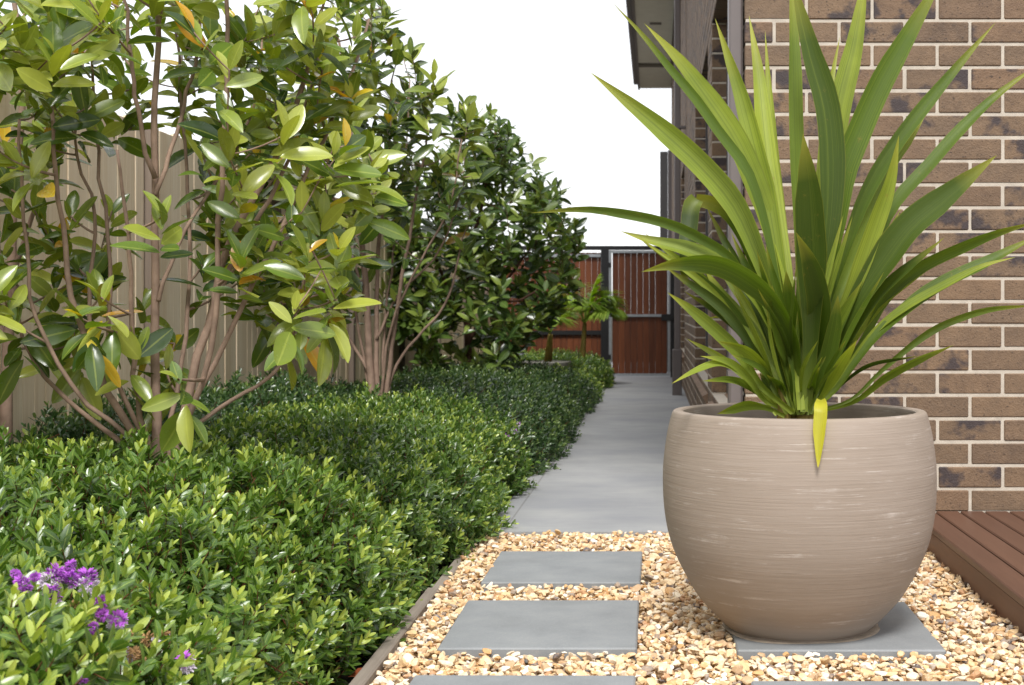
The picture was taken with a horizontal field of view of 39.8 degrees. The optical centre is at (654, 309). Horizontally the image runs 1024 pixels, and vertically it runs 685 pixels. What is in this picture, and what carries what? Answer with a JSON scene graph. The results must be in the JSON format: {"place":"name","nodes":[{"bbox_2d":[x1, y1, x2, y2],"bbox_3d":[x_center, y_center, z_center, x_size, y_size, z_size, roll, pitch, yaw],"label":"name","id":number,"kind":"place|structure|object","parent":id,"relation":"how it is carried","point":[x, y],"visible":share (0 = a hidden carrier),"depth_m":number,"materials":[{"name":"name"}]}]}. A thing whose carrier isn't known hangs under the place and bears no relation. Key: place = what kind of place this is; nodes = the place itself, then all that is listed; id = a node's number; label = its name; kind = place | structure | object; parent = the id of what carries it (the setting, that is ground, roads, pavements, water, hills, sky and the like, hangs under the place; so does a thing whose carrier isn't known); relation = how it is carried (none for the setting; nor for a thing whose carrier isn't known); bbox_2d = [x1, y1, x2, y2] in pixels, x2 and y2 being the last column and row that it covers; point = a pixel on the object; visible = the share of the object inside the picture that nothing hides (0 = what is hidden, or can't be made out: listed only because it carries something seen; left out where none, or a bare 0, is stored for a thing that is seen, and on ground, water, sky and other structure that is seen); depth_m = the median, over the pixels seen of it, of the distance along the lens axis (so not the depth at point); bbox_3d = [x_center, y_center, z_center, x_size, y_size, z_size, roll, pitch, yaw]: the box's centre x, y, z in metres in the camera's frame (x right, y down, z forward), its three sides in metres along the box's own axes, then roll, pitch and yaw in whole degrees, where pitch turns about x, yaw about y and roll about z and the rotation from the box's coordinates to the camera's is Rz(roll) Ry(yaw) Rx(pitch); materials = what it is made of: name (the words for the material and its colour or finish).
{"place":"outdoors","nodes":[
{"label":"outdoors","id":0,"kind":"place"},
{"bbox_2d":[0,0,671,295],"label":"sky","id":1,"kind":"structure","parent":0,"point":[533,60],"materials":[{"name":"white"}]},
{"bbox_2d":[329,317,612,684],"bbox_3d":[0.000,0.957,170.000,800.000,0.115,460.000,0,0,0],"label":"ground","id":2,"kind":"structure","parent":0,"point":[350,679],"depth_m":3.69,"materials":[{"name":"soil"}]},
{"bbox_2d":[0,3,78,444],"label":"magnolia tree","id":3,"kind":"object","parent":2,"relation":"on","point":[6,410],"visible":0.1,"depth_m":4.71,"materials":[{"name":"green plant"}]},
{"bbox_2d":[0,516,265,684],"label":"hebe shrub","id":4,"kind":"object","parent":2,"relation":"on","point":[86,634],"visible":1,"depth_m":2.27,"materials":[{"name":"green plant"}]},
{"bbox_2d":[4,366,372,485],"bbox_3d":[-1.892,0.589,6.116,0.817,0.622,4.364,0,0,0],"label":"hebe shrub","id":5,"kind":"object","parent":2,"relation":"on","point":[267,393],"visible":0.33,"depth_m":5.74,"materials":[{"name":"green plant"}]},
{"bbox_2d":[0,0,409,472],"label":"magnolia tree","id":6,"kind":"object","parent":2,"relation":"on","point":[47,57],"visible":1,"depth_m":3.98,"materials":[{"name":"green plant"}]},
{"bbox_2d":[0,421,428,684],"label":"hebe shrub","id":7,"kind":"object","parent":2,"relation":"on","point":[293,570],"visible":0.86,"depth_m":3.23,"materials":[{"name":"green plant"}]},
{"bbox_2d":[0,86,491,442],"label":"paling fence","id":8,"kind":"object","parent":2,"relation":"on","point":[31,394],"visible":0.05,"depth_m":6.51,"materials":[{"name":"brown wood"}]},
{"bbox_2d":[348,668,361,676],"bbox_3d":[-0.681,0.854,3.280,0.076,0.023,0.054,0,0,0],"label":"fallen leaf","id":9,"kind":"object","parent":2,"relation":"on","point":[355,672],"visible":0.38,"depth_m":3.30,"materials":[{"name":"brown plant"}]},
{"bbox_2d":[191,381,539,597],"bbox_3d":[-1.175,0.674,5.767,1.309,0.666,3.089,0,0,0],"label":"hebe shrub","id":10,"kind":"object","parent":2,"relation":"on","point":[437,473],"visible":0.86,"depth_m":5.06,"materials":[{"name":"green plant"}]},
{"bbox_2d":[234,0,499,397],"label":"magnolia tree","id":11,"kind":"object","parent":2,"relation":"on","point":[399,106],"visible":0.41,"depth_m":7.96,"materials":[{"name":"green plant"}]},
{"bbox_2d":[349,536,479,684],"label":"garden edging","id":12,"kind":"object","parent":2,"relation":"on","point":[366,674],"visible":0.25,"depth_m":3.57,"materials":[{"name":"brown wood"}]},
{"bbox_2d":[299,365,581,474],"bbox_3d":[-1.378,0.690,8.599,1.805,0.657,3.426,0,0,0],"label":"hebe shrub","id":13,"kind":"object","parent":2,"relation":"on","point":[546,426],"visible":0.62,"depth_m":8.34,"materials":[{"name":"green plant"}]},
{"bbox_2d":[364,356,599,426],"bbox_3d":[-1.387,0.731,11.791,1.774,0.684,3.683,0,0,0],"label":"hebe shrub","id":14,"kind":"object","parent":2,"relation":"on","point":[579,398],"visible":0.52,"depth_m":11.46,"materials":[{"name":"green plant"}]},
{"bbox_2d":[384,102,588,373],"bbox_3d":[-1.542,-0.439,12.409,1.900,2.790,1.983,0,0,0],"label":"magnolia tree","id":15,"kind":"object","parent":2,"relation":"on","point":[431,290],"visible":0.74,"depth_m":12.07,"materials":[{"name":"green plant"}]},
{"bbox_2d":[522,360,570,369],"bbox_3d":[-1.215,0.694,15.600,0.560,0.252,0.560,0,0,0],"label":"planter bowl","id":16,"kind":"object","parent":2,"relation":"on","point":[562,363],"visible":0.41,"depth_m":15.46,"materials":[{"name":"concrete"}]},
{"bbox_2d":[515,303,579,361],"bbox_3d":[-1.188,0.243,15.544,0.752,0.743,0.882,0,0,0],"label":"palm","id":17,"kind":"object","parent":16,"relation":"on","point":[549,344],"visible":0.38,"depth_m":15.56,"materials":[{"name":"green plant"}]},
{"bbox_2d":[479,346,615,388],"bbox_3d":[-1.385,0.785,17.328,1.829,0.657,3.285,0,0,0],"label":"hebe shrub","id":18,"kind":"object","parent":2,"relation":"on","point":[599,367],"visible":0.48,"depth_m":16.56,"materials":[{"name":"green plant"}]},
{"bbox_2d":[519,362,605,401],"bbox_3d":[-1.388,0.829,14.435,1.777,0.566,2.122,0,0,0],"label":"hebe shrub","id":19,"kind":"object","parent":2,"relation":"on","point":[598,385],"visible":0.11,"depth_m":14.61,"materials":[{"name":"green plant"}]},
{"bbox_2d":[492,246,673,376],"bbox_3d":[-1.018,0.121,19.835,2.585,2.057,0.110,0,0,0],"label":"slat fence","id":20,"kind":"object","parent":2,"relation":"on","point":[593,266],"visible":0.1,"depth_m":19.83,"materials":[{"name":"brown wood"}]},
{"bbox_2d":[607,250,672,375],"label":"timber gate","id":21,"kind":"structure","parent":20,"relation":"attached to","point":[637,342],"depth_m":19.83,"materials":[{"name":"wood"}]},
{"bbox_2d":[557,273,629,357],"bbox_3d":[-0.864,0.233,17.280,1.130,1.386,1.063,0,0,0],"label":"palm","id":22,"kind":"object","parent":2,"relation":"on","point":[600,311],"visible":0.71,"depth_m":17.19,"materials":[{"name":"green plant"}]},
{"bbox_2d":[626,0,1023,512],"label":"brick house","id":23,"kind":"structure","parent":2,"relation":"on","point":[965,392],"depth_m":5.14,"materials":[{"name":"brown brick"}]},
{"bbox_2d":[691,123,707,403],"bbox_3d":[0.385,-0.531,10.125,0.180,2.263,2.746,0,0,0],"label":"window","id":24,"kind":"structure","parent":23,"relation":"in","point":[699,385],"depth_m":11.44,"materials":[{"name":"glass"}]},
{"bbox_2d":[707,20,727,403],"bbox_3d":[0.385,-0.531,6.945,0.180,2.263,2.386,0,0,0],"label":"window","id":25,"kind":"structure","parent":23,"relation":"in","point":[726,394],"depth_m":8.09,"materials":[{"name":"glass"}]},
{"bbox_2d":[496,377,689,540],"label":"path","id":26,"kind":"structure","parent":0,"point":[607,478],"depth_m":7.26,"materials":[{"name":"concrete"}]},
{"bbox_2d":[612,362,669,376],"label":"back ground","id":27,"kind":"structure","parent":0,"point":[641,376],"depth_m":20.38,"materials":[{"name":"concrete"}]},
{"bbox_2d":[660,150,671,371],"bbox_3d":[0.171,-0.770,22.015,0.182,3.480,0.090,0,0,0],"label":"steel screen","id":28,"kind":"object","parent":27,"relation":"on","point":[665,184],"visible":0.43,"depth_m":22.00,"materials":[{"name":"grey paint"}]},
{"bbox_2d":[369,529,1023,684],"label":"gravel","id":29,"kind":"structure","parent":0,"point":[685,637],"depth_m":3.58,"materials":[{"name":"beige gravel"}]},
{"bbox_2d":[409,675,635,684],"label":"paver","id":30,"kind":"object","parent":29,"relation":"on","point":[510,680],"visible":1,"depth_m":3.14,"materials":[{"name":"grey concrete"}]},
{"bbox_2d":[437,600,638,663],"bbox_3d":[-0.290,0.850,3.723,0.492,0.040,0.570,0,0,0],"label":"paver","id":31,"kind":"object","parent":29,"relation":"on","point":[534,628],"visible":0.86,"depth_m":3.65,"materials":[{"name":"grey concrete"}]},
{"bbox_2d":[481,551,641,594],"bbox_3d":[-0.288,0.850,4.545,0.490,0.040,0.551,0,0,0],"label":"paver","id":32,"kind":"object","parent":29,"relation":"on","point":[586,569],"visible":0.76,"depth_m":4.48,"materials":[{"name":"grey concrete"}]},
{"bbox_2d":[729,602,945,665],"bbox_3d":[0.456,0.850,3.701,0.512,0.040,0.567,0,0,0],"label":"paver","id":33,"kind":"object","parent":29,"relation":"on","point":[903,628],"visible":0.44,"depth_m":3.46,"materials":[{"name":"grey concrete"}]},
{"bbox_2d":[663,402,936,643],"bbox_3d":[0.376,0.546,3.670,0.712,0.568,0.710,0,0,0],"label":"planter pot","id":34,"kind":"object","parent":33,"relation":"on","point":[777,535],"visible":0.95,"depth_m":3.39,"materials":[{"name":"ceramic"}]},
{"bbox_2d":[534,0,1023,466],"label":"strap leaf plant","id":35,"kind":"object","parent":34,"relation":"in","point":[802,353],"visible":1,"depth_m":3.62,"materials":[{"name":"green plant"}]},
{"bbox_2d":[751,681,979,684],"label":"paver","id":36,"kind":"object","parent":29,"relation":"on","point":[864,682],"visible":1,"depth_m":3.12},
{"bbox_2d":[926,511,1023,642],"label":"timber deck","id":37,"kind":"structure","parent":29,"relation":"on","point":[981,553],"depth_m":4.35,"materials":[{"name":"brown wood"}]}
]}

